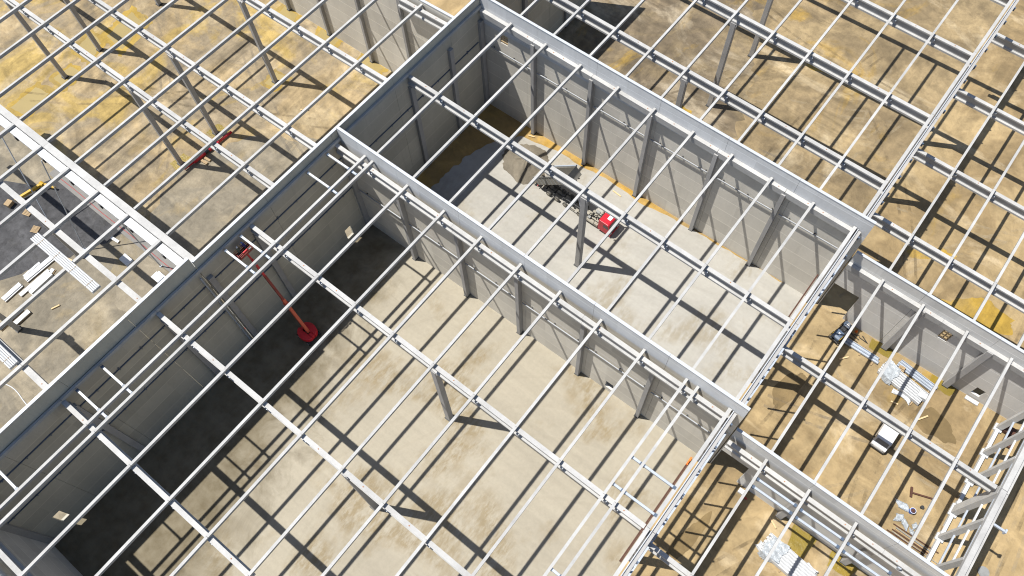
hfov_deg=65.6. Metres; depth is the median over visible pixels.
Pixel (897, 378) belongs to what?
steel bundle
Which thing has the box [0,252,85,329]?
roof purlin
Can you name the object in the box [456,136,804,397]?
truck hall floor
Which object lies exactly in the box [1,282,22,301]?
panel stack
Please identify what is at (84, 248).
brace rod
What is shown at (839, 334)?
compact roller
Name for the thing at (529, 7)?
roof purlin
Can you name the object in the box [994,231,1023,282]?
roof purlin
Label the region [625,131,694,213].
roof purlin
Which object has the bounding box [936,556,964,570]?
facade column
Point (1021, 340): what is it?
roof purlin
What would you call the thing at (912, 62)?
roof purlin
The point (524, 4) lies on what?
wall post
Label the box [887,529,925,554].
scaffold pipe
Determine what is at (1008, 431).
facade girt
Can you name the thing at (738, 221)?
roof purlin
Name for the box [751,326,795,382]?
concrete column
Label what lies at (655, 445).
roof purlin
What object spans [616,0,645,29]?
roof purlin
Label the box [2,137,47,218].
brace rod
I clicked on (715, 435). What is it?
wall post
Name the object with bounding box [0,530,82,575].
concrete wall
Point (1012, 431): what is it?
brick pallet
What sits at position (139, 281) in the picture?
paving ground
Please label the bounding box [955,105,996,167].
roof purlin
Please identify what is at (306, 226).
roof purlin
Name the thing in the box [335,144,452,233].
roof beam
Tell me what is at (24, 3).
roof purlin
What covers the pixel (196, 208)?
roof purlin
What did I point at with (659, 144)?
wall rail
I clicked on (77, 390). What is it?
steel strut
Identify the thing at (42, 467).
roof purlin
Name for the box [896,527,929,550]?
scaffold pipe
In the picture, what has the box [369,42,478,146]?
cable conduit
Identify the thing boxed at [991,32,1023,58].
roof beam
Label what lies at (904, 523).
foil sheet
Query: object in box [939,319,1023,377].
ledge beam
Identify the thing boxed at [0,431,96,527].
roof purlin
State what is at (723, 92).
roof purlin
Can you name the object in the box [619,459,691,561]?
edge angle
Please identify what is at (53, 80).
silt ground
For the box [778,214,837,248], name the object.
wall rail
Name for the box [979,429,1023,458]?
facade column
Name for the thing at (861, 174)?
roof beam
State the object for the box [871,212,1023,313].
roof beam
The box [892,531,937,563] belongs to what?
scaffold pipe
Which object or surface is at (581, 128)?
roof purlin
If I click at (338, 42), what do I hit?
silt ground
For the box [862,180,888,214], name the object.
roof purlin
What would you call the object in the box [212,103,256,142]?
roof purlin
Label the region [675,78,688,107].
concrete column
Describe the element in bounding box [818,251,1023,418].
concrete wall
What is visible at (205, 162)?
timber block
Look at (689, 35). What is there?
yard ground
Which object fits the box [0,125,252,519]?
yard ground
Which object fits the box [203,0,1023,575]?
ground
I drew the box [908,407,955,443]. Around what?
damp ground
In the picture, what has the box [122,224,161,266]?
brace rod
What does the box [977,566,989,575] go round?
manhole cover
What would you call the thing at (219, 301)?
downpipe
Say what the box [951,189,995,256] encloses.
roof purlin
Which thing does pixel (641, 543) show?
concrete column
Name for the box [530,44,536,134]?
wall post
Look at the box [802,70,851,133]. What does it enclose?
roof purlin
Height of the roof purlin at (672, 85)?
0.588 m
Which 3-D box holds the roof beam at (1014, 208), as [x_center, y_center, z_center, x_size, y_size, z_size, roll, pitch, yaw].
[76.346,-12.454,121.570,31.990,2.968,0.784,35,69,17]
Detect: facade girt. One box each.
[938,535,954,563]
[952,530,969,559]
[957,510,967,526]
[963,525,980,556]
[972,504,982,521]
[988,448,1000,468]
[992,469,1000,482]
[1003,422,1014,439]
[1003,440,1015,460]
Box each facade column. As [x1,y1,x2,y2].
[934,517,984,543]
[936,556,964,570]
[947,485,1000,518]
[964,455,1016,486]
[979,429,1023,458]
[992,410,1023,433]
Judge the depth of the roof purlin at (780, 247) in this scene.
108.74 m
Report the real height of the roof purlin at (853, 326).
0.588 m
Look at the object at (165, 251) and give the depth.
109.50 m
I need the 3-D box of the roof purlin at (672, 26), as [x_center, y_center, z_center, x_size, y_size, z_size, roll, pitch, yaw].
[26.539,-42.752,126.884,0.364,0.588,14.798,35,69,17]
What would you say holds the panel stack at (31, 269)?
on the yard ground at (69, 294)
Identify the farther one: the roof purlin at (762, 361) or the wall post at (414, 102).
the wall post at (414, 102)
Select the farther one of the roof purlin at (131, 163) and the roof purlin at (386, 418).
the roof purlin at (131, 163)
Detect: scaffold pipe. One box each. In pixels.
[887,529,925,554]
[892,529,927,553]
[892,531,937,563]
[893,523,937,552]
[895,529,933,556]
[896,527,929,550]
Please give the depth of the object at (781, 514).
111.10 m
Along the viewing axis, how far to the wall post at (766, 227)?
122.22 m
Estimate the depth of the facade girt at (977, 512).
106.05 m
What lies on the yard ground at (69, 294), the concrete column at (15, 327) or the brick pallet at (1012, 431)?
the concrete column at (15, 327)
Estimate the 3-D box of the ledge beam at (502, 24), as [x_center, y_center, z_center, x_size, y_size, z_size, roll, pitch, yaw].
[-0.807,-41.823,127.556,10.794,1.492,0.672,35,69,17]
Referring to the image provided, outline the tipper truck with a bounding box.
[531,165,618,236]
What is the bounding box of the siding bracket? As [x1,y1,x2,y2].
[993,523,1007,533]
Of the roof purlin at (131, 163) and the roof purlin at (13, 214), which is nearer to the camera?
the roof purlin at (13, 214)
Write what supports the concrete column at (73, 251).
on the yard ground at (69, 294)
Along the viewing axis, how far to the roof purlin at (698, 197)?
112.31 m
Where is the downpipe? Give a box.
[200,278,251,340]
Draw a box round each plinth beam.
[926,538,940,560]
[939,514,953,533]
[955,482,970,503]
[973,454,985,471]
[984,428,999,449]
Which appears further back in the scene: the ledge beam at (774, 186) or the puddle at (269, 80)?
the puddle at (269, 80)
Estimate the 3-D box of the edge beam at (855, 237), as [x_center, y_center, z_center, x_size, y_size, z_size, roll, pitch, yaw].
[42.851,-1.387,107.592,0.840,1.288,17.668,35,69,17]
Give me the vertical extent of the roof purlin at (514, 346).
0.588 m
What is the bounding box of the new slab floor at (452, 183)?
[431,136,521,205]
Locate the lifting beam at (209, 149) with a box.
[184,131,231,169]
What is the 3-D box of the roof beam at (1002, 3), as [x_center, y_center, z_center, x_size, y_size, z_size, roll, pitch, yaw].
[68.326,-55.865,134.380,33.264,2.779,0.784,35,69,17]
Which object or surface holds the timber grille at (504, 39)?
attached to the concrete wall at (801, 260)
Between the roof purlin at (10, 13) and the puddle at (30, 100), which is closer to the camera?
the roof purlin at (10, 13)
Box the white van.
[869,423,898,453]
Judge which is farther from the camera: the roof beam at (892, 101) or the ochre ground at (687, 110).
the ochre ground at (687, 110)
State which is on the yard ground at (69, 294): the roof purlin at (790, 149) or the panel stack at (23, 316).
the panel stack at (23, 316)
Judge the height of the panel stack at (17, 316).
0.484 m
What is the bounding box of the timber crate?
[898,365,905,371]
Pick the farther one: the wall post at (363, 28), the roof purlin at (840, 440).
the wall post at (363, 28)
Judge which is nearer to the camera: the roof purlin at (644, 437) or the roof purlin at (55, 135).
the roof purlin at (644, 437)
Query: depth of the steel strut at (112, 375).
101.16 m
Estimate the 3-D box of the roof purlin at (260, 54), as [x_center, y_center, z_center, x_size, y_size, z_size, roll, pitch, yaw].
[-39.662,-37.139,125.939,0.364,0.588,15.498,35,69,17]
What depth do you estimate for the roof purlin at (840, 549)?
98.61 m
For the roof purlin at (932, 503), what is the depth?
101.09 m
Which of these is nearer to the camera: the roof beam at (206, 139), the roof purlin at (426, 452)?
the roof purlin at (426, 452)
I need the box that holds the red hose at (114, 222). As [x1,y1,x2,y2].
[61,179,170,268]
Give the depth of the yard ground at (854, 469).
117.96 m
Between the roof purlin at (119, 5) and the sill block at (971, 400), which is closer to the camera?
the sill block at (971, 400)
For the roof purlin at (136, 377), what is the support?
on the roof beam at (294, 429)
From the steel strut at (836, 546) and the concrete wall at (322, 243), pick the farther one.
the concrete wall at (322, 243)
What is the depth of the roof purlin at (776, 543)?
99.42 m
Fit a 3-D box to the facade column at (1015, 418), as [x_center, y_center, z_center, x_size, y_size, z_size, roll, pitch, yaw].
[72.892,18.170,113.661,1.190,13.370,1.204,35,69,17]
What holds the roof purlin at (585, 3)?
on the roof beam at (630, 42)
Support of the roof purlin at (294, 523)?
on the roof beam at (412, 529)
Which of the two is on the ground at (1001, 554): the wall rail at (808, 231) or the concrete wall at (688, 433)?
the concrete wall at (688, 433)
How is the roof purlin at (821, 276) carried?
on the roof beam at (708, 272)
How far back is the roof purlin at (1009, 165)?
123.02 m
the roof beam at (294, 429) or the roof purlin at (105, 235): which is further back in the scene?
the roof purlin at (105, 235)
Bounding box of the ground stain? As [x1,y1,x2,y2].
[107,12,142,48]
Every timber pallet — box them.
[22,209,30,216]
[30,225,40,233]
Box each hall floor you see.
[55,224,696,575]
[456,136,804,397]
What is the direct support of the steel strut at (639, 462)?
attached to the roof purlin at (655, 445)
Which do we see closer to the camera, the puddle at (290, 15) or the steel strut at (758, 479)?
the steel strut at (758, 479)
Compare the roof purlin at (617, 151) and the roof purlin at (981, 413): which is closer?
the roof purlin at (981, 413)
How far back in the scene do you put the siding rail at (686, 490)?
102.19 m
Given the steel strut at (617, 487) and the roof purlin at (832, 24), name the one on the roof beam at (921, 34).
the roof purlin at (832, 24)
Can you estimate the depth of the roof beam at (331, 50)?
127.82 m
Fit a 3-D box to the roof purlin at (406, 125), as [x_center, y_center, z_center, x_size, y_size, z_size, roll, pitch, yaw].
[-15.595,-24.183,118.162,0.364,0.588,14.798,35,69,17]
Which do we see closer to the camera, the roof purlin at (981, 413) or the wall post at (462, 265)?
the roof purlin at (981, 413)
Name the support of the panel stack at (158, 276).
on the paving ground at (139, 281)
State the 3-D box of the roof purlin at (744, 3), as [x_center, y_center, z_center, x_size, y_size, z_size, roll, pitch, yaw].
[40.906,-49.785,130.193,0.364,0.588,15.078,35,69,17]
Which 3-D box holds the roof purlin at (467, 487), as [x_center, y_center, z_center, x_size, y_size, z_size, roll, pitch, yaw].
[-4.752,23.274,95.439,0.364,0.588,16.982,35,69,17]
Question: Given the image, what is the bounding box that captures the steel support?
[909,487,932,499]
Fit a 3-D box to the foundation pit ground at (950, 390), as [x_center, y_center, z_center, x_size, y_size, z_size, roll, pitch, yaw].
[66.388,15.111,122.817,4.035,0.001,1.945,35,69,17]
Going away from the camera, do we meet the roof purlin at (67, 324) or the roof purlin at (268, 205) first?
the roof purlin at (67, 324)
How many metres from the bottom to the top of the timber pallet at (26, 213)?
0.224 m
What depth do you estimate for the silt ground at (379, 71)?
154.10 m
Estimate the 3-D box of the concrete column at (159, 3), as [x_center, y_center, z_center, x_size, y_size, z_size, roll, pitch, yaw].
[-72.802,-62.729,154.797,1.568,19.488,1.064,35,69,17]
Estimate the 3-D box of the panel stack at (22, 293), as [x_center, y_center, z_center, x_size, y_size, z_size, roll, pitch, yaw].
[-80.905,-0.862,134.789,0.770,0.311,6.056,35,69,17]
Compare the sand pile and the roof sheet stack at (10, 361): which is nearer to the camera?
the roof sheet stack at (10, 361)
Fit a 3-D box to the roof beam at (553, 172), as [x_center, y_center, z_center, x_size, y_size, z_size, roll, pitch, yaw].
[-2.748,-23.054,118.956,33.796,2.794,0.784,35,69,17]
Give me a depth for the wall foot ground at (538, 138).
142.24 m
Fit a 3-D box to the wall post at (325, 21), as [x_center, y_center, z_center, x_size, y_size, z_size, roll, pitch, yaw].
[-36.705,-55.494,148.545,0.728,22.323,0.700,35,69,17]
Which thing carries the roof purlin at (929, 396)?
on the roof beam at (901, 428)
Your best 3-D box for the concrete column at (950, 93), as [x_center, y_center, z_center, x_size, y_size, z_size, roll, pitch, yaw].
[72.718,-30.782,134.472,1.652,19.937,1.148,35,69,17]
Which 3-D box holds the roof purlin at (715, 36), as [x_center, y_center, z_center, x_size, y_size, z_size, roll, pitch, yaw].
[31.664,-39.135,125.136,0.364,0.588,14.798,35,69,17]
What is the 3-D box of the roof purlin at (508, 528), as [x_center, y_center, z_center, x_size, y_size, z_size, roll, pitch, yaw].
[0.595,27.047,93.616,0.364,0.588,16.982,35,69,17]
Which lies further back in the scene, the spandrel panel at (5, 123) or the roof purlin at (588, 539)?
the spandrel panel at (5, 123)
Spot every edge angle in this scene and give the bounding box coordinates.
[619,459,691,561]
[788,274,817,316]
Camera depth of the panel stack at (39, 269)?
135.66 m
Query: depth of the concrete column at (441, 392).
112.56 m
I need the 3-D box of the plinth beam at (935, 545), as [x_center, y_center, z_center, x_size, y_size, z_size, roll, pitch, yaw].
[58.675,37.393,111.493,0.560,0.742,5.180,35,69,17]
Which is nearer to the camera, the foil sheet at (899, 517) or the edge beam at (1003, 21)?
the foil sheet at (899, 517)
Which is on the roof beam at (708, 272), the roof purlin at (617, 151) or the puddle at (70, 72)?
the roof purlin at (617, 151)
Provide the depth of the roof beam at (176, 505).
95.75 m
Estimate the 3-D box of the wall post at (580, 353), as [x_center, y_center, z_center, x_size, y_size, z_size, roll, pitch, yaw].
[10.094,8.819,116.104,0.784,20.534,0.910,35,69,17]
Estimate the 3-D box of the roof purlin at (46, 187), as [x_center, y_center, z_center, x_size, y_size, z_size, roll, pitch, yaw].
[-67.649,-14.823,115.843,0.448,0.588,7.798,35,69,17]
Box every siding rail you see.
[627,546,648,575]
[650,433,726,543]
[745,348,783,404]
[785,258,844,345]
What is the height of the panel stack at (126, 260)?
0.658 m
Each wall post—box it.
[0,523,54,543]
[74,403,145,450]
[161,321,220,375]
[206,274,257,336]
[252,234,296,297]
[284,0,291,10]
[316,0,331,36]
[341,157,369,223]
[354,0,374,62]
[394,194,418,260]
[396,0,411,58]
[408,86,430,167]
[447,47,463,133]
[454,236,469,297]
[477,19,489,106]
[514,278,522,334]
[522,0,527,18]
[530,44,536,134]
[564,0,569,27]
[574,325,586,375]
[581,79,594,165]
[632,116,653,197]
[634,373,654,418]
[688,153,717,231]
[697,416,729,461]
[745,194,784,266]
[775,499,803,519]
[806,232,854,302]
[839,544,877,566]
[880,311,924,350]
[941,351,992,388]
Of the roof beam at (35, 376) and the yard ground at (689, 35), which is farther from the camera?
the yard ground at (689, 35)
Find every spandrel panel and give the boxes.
[0,115,11,127]
[10,127,38,149]
[37,149,65,172]
[65,171,95,195]
[94,194,124,219]
[124,218,157,245]
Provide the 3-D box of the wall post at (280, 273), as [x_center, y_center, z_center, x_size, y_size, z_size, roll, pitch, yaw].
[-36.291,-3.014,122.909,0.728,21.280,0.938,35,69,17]
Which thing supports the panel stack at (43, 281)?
on the yard ground at (69, 294)
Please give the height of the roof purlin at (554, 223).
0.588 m
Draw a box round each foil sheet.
[893,513,903,520]
[895,498,908,511]
[901,518,908,531]
[912,522,917,529]
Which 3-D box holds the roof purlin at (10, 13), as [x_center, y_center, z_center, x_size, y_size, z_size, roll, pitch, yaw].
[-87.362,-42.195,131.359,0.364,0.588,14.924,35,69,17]
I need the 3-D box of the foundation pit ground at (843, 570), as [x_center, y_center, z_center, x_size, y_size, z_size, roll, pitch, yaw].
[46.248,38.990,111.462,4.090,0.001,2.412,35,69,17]
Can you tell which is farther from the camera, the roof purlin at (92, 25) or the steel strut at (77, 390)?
the roof purlin at (92, 25)
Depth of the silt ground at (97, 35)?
159.10 m
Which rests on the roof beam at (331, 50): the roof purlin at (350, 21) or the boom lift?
the roof purlin at (350, 21)
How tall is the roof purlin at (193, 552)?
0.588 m
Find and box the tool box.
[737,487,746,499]
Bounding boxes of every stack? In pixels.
[0,344,18,369]
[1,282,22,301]
[1,311,23,330]
[12,309,30,328]
[19,269,48,296]
[23,262,40,276]
[24,256,54,282]
[29,272,53,294]
[30,233,100,293]
[110,236,120,243]
[119,254,133,266]
[151,271,164,282]
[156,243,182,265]
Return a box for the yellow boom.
[4,181,55,207]
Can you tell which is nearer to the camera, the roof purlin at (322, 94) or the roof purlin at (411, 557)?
the roof purlin at (411, 557)
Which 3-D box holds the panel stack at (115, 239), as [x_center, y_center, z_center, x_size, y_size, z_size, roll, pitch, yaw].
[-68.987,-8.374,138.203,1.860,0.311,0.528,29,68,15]
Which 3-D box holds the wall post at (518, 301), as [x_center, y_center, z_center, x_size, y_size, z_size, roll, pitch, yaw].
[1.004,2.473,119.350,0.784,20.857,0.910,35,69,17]
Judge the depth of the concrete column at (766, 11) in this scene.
145.09 m
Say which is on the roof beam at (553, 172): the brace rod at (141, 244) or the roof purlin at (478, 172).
the roof purlin at (478, 172)
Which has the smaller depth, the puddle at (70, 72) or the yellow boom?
the yellow boom
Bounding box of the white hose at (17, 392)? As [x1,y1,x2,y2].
[6,384,26,404]
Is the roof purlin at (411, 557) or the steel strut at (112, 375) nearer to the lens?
the roof purlin at (411, 557)
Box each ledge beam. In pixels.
[479,8,534,44]
[533,40,593,79]
[591,75,651,114]
[651,111,718,154]
[717,149,786,194]
[784,189,851,234]
[846,262,943,325]
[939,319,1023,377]
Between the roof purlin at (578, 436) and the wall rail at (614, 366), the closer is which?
the roof purlin at (578, 436)
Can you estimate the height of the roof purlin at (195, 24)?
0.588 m
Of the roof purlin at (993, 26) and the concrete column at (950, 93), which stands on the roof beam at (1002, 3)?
the roof purlin at (993, 26)
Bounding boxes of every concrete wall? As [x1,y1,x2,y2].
[0,257,252,537]
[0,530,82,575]
[191,0,585,337]
[278,0,453,72]
[335,126,750,461]
[480,0,876,302]
[710,428,949,575]
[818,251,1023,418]
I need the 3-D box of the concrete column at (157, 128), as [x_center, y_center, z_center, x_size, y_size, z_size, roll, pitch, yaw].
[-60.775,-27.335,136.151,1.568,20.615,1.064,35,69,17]
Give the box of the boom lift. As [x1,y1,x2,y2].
[233,241,320,345]
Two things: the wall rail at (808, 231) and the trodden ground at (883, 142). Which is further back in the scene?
the trodden ground at (883, 142)
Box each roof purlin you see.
[0,5,21,22]
[0,22,46,58]
[0,40,71,97]
[0,123,15,138]
[0,145,42,182]
[0,203,26,228]
[0,227,55,277]
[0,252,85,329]
[0,364,23,388]
[0,399,62,460]
[0,423,88,511]
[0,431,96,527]
[18,464,131,575]
[19,59,98,121]
[20,0,31,7]
[20,279,117,366]
[24,167,70,205]
[44,0,80,24]
[47,78,126,142]
[53,190,99,229]
[59,310,156,400]
[70,8,114,42]
[74,98,154,164]
[83,214,129,254]
[86,332,182,425]
[93,339,190,432]
[94,500,169,575]
[96,26,140,61]
[103,119,183,187]
[112,0,128,10]
[115,239,161,281]
[124,44,168,80]
[129,369,226,465]
[134,140,213,210]
[139,0,177,28]
[152,63,196,100]
[154,222,249,312]
[166,163,245,235]
[167,0,227,47]
[167,401,263,501]
[169,536,208,575]
[181,83,225,121]
[181,242,275,334]
[188,248,283,340]
[195,5,267,65]
[206,433,301,537]
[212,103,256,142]
[224,23,296,85]
[224,275,318,370]
[244,124,288,165]
[248,137,340,224]
[248,468,342,575]
[254,41,326,104]
[262,303,356,402]
[266,0,277,7]
[274,155,365,244]
[282,160,373,250]
[287,61,359,127]
[295,0,327,25]
[300,332,394,434]
[317,184,408,276]
[321,503,383,575]
[325,0,377,43]
[341,363,434,469]
[345,72,408,132]
[355,210,445,305]
[358,4,422,62]
[377,92,439,153]
[382,394,474,504]
[393,236,482,334]
[395,539,426,575]
[408,5,481,75]
[412,115,475,178]
[425,426,516,540]
[433,263,521,364]
[439,22,511,95]
[449,138,510,203]
[471,460,560,575]
[473,290,561,395]
[474,43,546,117]
[488,163,549,229]
[509,64,581,140]
[515,319,602,427]
[520,0,539,15]
[526,187,586,255]
[543,493,604,575]
[548,86,619,164]
[553,6,581,35]
[559,348,645,461]
[561,502,615,575]
[566,212,625,282]
[581,0,590,8]
[585,108,655,188]
[589,27,617,55]
[603,378,687,493]
[607,238,665,310]
[613,527,649,575]
[614,385,698,503]
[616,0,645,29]
[625,47,652,76]
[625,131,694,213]
[647,408,731,528]
[648,264,706,339]
[652,0,697,49]
[661,67,688,97]
[664,153,733,239]
[687,10,738,69]
[691,459,767,575]
[692,291,749,369]
[700,89,726,119]
[705,177,772,264]
[725,30,775,89]
[736,318,792,399]
[737,0,748,12]
[738,110,763,141]
[748,202,814,291]
[755,489,810,575]
[762,49,812,111]
[771,371,824,451]
[774,0,802,31]
[778,133,803,164]
[791,226,856,319]
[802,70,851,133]
[812,0,853,51]
[814,398,866,481]
[819,156,844,189]
[823,279,884,371]
[823,521,857,575]
[843,92,891,156]
[850,12,896,70]
[860,428,912,513]
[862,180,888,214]
[864,304,924,398]
[886,114,933,180]
[889,233,913,269]
[890,31,935,91]
[895,0,905,11]
[907,458,957,547]
[909,330,968,428]
[913,167,956,233]
[929,257,953,294]
[931,52,976,114]
[934,0,958,31]
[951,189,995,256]
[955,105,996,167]
[955,357,1012,459]
[973,282,996,320]
[974,0,1012,52]
[993,140,1023,188]
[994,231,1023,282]
[996,62,1023,105]
[1016,333,1023,347]
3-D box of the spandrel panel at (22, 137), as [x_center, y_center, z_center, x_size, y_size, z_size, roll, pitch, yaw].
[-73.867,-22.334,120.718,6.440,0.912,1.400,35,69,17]
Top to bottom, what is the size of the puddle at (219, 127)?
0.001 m
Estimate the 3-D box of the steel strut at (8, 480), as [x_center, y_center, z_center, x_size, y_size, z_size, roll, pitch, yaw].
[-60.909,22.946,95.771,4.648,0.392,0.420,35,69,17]
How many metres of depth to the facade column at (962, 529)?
107.11 m
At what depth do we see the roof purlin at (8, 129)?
121.08 m
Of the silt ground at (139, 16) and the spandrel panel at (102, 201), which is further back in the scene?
the silt ground at (139, 16)
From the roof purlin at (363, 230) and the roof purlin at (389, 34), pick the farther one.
the roof purlin at (389, 34)
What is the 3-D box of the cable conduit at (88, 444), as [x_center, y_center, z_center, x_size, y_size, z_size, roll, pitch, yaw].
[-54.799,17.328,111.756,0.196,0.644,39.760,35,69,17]
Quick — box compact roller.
[828,321,853,343]
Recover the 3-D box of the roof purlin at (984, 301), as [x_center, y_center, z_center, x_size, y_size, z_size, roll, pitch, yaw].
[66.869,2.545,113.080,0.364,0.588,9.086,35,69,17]
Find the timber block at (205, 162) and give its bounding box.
[201,157,210,164]
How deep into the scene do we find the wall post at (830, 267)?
118.89 m
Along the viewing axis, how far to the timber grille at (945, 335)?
115.19 m
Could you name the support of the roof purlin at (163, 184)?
on the roof beam at (206, 139)
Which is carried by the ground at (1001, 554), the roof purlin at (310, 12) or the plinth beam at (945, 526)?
the plinth beam at (945, 526)
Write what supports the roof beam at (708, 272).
on the concrete column at (581, 229)
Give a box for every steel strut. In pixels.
[0,470,17,489]
[75,388,99,410]
[100,365,124,386]
[224,249,247,267]
[239,234,263,253]
[307,171,329,188]
[326,153,349,169]
[550,568,560,575]
[612,482,622,491]
[624,491,657,516]
[631,456,641,464]
[643,464,675,489]
[751,485,792,515]
[756,477,796,507]
[794,516,839,548]
[799,508,844,540]
[841,549,879,575]
[846,542,891,575]
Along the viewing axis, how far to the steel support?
115.30 m
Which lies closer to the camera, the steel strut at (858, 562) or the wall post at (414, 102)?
the steel strut at (858, 562)
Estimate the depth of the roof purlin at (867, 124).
117.59 m
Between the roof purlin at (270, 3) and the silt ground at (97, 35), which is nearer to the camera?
the roof purlin at (270, 3)
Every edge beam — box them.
[621,531,654,575]
[651,411,736,533]
[741,322,797,402]
[795,229,860,324]
[867,183,891,217]
[890,117,937,185]
[935,55,979,118]
[978,0,1018,56]
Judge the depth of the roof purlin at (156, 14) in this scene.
131.15 m
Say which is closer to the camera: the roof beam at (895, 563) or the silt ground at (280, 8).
the roof beam at (895, 563)
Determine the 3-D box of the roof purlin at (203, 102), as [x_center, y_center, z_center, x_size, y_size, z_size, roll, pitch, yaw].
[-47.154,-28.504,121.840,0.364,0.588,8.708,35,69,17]
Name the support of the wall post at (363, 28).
on the silt ground at (379, 71)
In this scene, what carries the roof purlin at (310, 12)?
on the roof beam at (331, 50)
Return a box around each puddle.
[11,87,48,113]
[54,66,78,84]
[79,32,100,55]
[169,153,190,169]
[206,124,230,140]
[265,72,288,86]
[280,6,297,20]
[317,29,337,45]
[362,57,382,71]
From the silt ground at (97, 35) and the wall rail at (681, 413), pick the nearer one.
the wall rail at (681, 413)
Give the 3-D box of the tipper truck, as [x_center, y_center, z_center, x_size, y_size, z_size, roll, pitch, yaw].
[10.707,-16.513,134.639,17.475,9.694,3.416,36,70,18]
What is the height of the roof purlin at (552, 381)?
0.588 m
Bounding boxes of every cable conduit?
[0,286,205,482]
[7,310,225,523]
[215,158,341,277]
[234,187,351,302]
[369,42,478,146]
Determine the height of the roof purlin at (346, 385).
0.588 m
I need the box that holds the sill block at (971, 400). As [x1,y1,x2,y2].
[964,395,978,405]
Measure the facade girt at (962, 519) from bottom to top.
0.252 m
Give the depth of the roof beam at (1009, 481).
102.90 m
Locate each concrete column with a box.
[0,313,22,332]
[3,0,68,79]
[9,186,78,256]
[63,0,103,52]
[125,87,184,166]
[154,0,162,5]
[167,54,219,135]
[237,0,278,83]
[341,473,378,510]
[430,371,453,421]
[574,197,587,267]
[629,530,656,561]
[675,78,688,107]
[705,22,737,106]
[747,0,773,57]
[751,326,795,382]
[866,189,889,215]
[884,124,931,189]
[929,63,973,124]
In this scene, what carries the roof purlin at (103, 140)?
on the roof beam at (206, 139)
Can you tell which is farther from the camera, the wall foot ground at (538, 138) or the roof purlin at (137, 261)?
the wall foot ground at (538, 138)
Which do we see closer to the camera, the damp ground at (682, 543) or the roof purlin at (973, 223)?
the damp ground at (682, 543)
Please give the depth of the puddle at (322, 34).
158.29 m
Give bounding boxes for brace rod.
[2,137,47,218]
[41,160,85,249]
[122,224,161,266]
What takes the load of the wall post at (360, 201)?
on the hall floor at (466, 534)
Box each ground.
[0,0,392,300]
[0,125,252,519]
[0,179,121,279]
[6,82,54,120]
[48,63,82,91]
[49,169,251,336]
[70,28,105,64]
[101,6,152,56]
[111,235,168,311]
[150,135,351,299]
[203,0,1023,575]
[259,68,292,91]
[275,3,301,21]
[315,26,342,47]
[357,53,387,74]
[519,126,782,282]
[557,0,766,137]
[630,303,1001,575]
[667,511,711,559]
[681,105,691,113]
[733,0,1014,212]
[772,373,806,410]
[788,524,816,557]
[806,64,828,74]
[818,0,1023,425]
[827,550,857,575]
[869,338,895,357]
[907,248,956,258]
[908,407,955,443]
[930,374,955,395]
[940,297,1014,334]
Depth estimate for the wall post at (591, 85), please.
132.37 m
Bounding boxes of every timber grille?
[501,35,507,44]
[938,330,952,340]
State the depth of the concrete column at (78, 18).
152.18 m
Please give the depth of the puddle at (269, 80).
153.70 m
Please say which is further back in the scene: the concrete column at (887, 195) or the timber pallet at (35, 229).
the timber pallet at (35, 229)
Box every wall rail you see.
[358,189,401,219]
[409,224,457,258]
[465,263,514,297]
[486,43,530,69]
[522,302,578,342]
[537,73,586,102]
[585,346,644,387]
[593,105,643,135]
[650,139,706,172]
[650,392,709,433]
[716,177,772,210]
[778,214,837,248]
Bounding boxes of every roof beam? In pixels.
[0,104,48,148]
[0,183,141,301]
[0,338,47,388]
[0,541,33,575]
[4,0,127,88]
[43,143,201,274]
[61,400,255,575]
[88,0,169,54]
[126,80,273,188]
[156,311,342,473]
[168,47,316,149]
[241,0,386,84]
[249,224,432,370]
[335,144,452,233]
[342,468,470,575]
[398,0,446,29]
[408,75,584,197]
[433,364,646,532]
[451,224,584,323]
[546,0,689,80]
[581,316,724,420]
[584,189,789,327]
[646,541,694,575]
[686,70,884,190]
[692,0,739,23]
[724,440,807,500]
[736,13,929,124]
[779,345,997,492]
[803,496,883,555]
[841,0,972,63]
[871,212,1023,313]
[877,550,920,575]
[912,148,1023,220]
[954,88,1023,135]
[955,489,1008,575]
[990,0,1008,6]
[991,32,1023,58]
[999,442,1023,494]
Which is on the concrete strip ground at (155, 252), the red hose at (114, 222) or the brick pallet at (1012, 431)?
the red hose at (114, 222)
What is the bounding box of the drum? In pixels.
[909,507,915,513]
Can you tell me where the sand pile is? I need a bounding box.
[502,144,549,184]
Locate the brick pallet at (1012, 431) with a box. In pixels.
[1002,426,1016,448]
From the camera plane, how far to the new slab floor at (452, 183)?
142.64 m
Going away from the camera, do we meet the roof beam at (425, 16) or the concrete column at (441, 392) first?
the concrete column at (441, 392)
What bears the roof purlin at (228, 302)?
on the roof beam at (405, 345)
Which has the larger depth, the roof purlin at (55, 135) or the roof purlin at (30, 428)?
the roof purlin at (55, 135)
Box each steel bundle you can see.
[755,533,818,575]
[844,338,878,365]
[877,360,928,405]
[897,360,937,391]
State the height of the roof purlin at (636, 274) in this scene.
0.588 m
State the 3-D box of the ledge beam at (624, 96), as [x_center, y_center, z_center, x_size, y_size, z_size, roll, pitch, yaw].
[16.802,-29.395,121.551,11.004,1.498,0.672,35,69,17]
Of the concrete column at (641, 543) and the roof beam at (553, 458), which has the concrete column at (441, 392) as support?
the roof beam at (553, 458)
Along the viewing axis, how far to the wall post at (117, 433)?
112.41 m
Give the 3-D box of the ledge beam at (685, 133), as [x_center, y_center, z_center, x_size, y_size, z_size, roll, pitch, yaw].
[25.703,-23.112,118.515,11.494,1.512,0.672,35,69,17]

